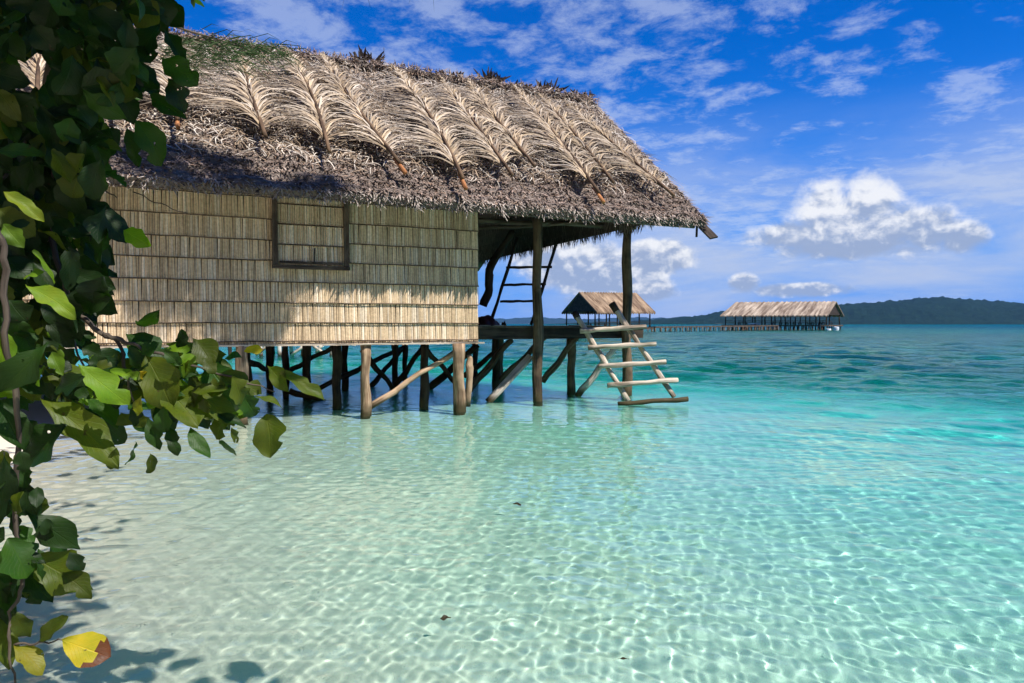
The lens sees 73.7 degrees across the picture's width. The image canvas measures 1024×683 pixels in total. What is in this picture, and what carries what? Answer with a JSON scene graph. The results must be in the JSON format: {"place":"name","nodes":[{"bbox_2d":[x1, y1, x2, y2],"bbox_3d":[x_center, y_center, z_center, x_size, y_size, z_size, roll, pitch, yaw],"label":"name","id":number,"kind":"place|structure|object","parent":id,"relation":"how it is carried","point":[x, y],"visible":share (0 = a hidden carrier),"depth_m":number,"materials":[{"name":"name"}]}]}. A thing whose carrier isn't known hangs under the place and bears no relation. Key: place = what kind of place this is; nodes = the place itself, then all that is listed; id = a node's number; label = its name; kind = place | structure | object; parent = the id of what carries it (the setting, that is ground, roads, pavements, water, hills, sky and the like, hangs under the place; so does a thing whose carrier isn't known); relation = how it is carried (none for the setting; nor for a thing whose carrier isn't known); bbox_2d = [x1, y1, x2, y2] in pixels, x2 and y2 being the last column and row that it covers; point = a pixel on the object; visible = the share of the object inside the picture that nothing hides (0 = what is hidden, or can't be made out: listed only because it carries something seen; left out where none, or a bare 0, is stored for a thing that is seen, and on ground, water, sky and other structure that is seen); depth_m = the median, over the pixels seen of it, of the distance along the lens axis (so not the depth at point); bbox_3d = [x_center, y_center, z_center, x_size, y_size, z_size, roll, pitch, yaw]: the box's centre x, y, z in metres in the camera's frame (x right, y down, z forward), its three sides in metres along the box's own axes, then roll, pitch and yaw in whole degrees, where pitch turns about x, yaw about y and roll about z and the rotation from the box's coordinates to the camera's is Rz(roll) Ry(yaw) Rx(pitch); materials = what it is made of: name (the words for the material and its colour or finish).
{"place":"outdoors","nodes":[
{"label":"outdoors","id":0,"kind":"place"},
{"bbox_2d":[0,377,88,462],"bbox_3d":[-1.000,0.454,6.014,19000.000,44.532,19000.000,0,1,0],"label":"ground","id":1,"kind":"structure","parent":0,"point":[38,412],"depth_m":10.26,"materials":[{"name":"white sand"}]},
{"bbox_2d":[0,0,323,682],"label":"beach tree","id":2,"kind":"object","parent":1,"relation":"on","point":[60,138],"visible":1,"depth_m":2.13,"materials":[{"name":"green plant"}]},
{"bbox_2d":[156,0,433,91],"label":"casuarina tree","id":3,"kind":"object","parent":1,"relation":"on","point":[199,47],"visible":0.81,"depth_m":6.96,"materials":[{"name":"green plant"}]},
{"bbox_2d":[16,24,717,423],"bbox_3d":[-4.271,-2.199,15.118,14.368,9.123,11.847,-1,2,-24],"label":"thatched hut","id":4,"kind":"object","parent":1,"relation":"on","point":[360,198],"visible":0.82,"depth_m":11.04,"materials":[{"name":"beige plant"}]},
{"bbox_2d":[272,196,349,270],"bbox_3d":[-3.026,-1.733,10.293,1.129,1.285,0.109,-1,2,-24],"label":"window","id":5,"kind":"structure","parent":4,"relation":"in","point":[292,232],"depth_m":10.28,"materials":[{"name":"brown wood"}]},
{"bbox_2d":[491,237,556,324],"bbox_3d":[0.270,-1.390,15.720,1.624,2.049,0.427,0,1,0],"label":"pole ladder","id":6,"kind":"object","parent":4,"relation":"on","point":[509,267],"visible":0.81,"depth_m":15.70,"materials":[{"name":"brown wood"}]},
{"bbox_2d":[562,292,655,331],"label":"thatched pavilion","id":7,"kind":"structure","parent":1,"relation":"on","point":[588,303],"depth_m":125.27,"materials":[{"name":"brown plant"}]},
{"bbox_2d":[720,301,843,329],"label":"thatched pavilion","id":8,"kind":"structure","parent":1,"relation":"on","point":[809,309],"depth_m":165.56,"materials":[{"name":"brown plant"}]},
{"bbox_2d":[477,315,499,325],"bbox_3d":[-0.525,-0.452,14.579,0.558,0.236,0.462,0,1,0],"label":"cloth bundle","id":9,"kind":"object","parent":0,"point":[487,320],"visible":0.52,"depth_m":14.45,"materials":[{"name":"black fabric"}]},
{"bbox_2d":[0,324,1023,682],"bbox_3d":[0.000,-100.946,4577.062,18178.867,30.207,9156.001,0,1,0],"label":"water","id":10,"kind":"structure","parent":0,"point":[830,504],"depth_m":4.90,"materials":[{"name":"teal liquid"}]},
{"bbox_2d":[228,345,331,355],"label":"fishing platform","id":11,"kind":"structure","parent":10,"relation":"in","point":[292,353],"depth_m":30.93,"materials":[{"name":"brown wood"}]},
{"bbox_2d":[440,615,450,620],"bbox_3d":[-0.324,1.342,3.319,0.054,0.019,0.026,0,1,0],"label":"fallen leaf","id":12,"kind":"object","parent":10,"relation":"on","point":[444,617],"visible":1,"depth_m":3.32,"materials":[{"name":"brown plant"}]},
{"bbox_2d":[572,301,688,404],"bbox_3d":[2.112,0.201,12.605,2.182,1.919,0.950,1,2,34],"label":"wooden ladder","id":13,"kind":"object","parent":10,"relation":"on","point":[629,329],"visible":1,"depth_m":12.57,"materials":[{"name":"brown wood"}]},
{"bbox_2d":[647,325,778,331],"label":"jetty","id":14,"kind":"object","parent":10,"relation":"in","point":[710,327],"visible":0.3,"depth_m":142.96,"materials":[{"name":"brown wood"}]},
{"bbox_2d":[495,316,686,323],"bbox_3d":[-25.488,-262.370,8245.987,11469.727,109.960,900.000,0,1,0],"label":"hills","id":15,"kind":"structure","parent":0,"point":[528,320],"depth_m":8082.72,"materials":[{"name":"green plant"}]},
{"bbox_2d":[169,0,1023,318],"label":"sky","id":16,"kind":"structure","parent":0,"point":[841,151],"materials":[{"name":"blue"}]},
{"bbox_2d":[563,296,1023,323],"bbox_3d":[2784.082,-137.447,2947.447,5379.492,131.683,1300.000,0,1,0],"label":"hills","id":17,"kind":"structure","parent":0,"point":[937,310],"depth_m":2489.50,"materials":[{"name":"green plant"}]}
]}

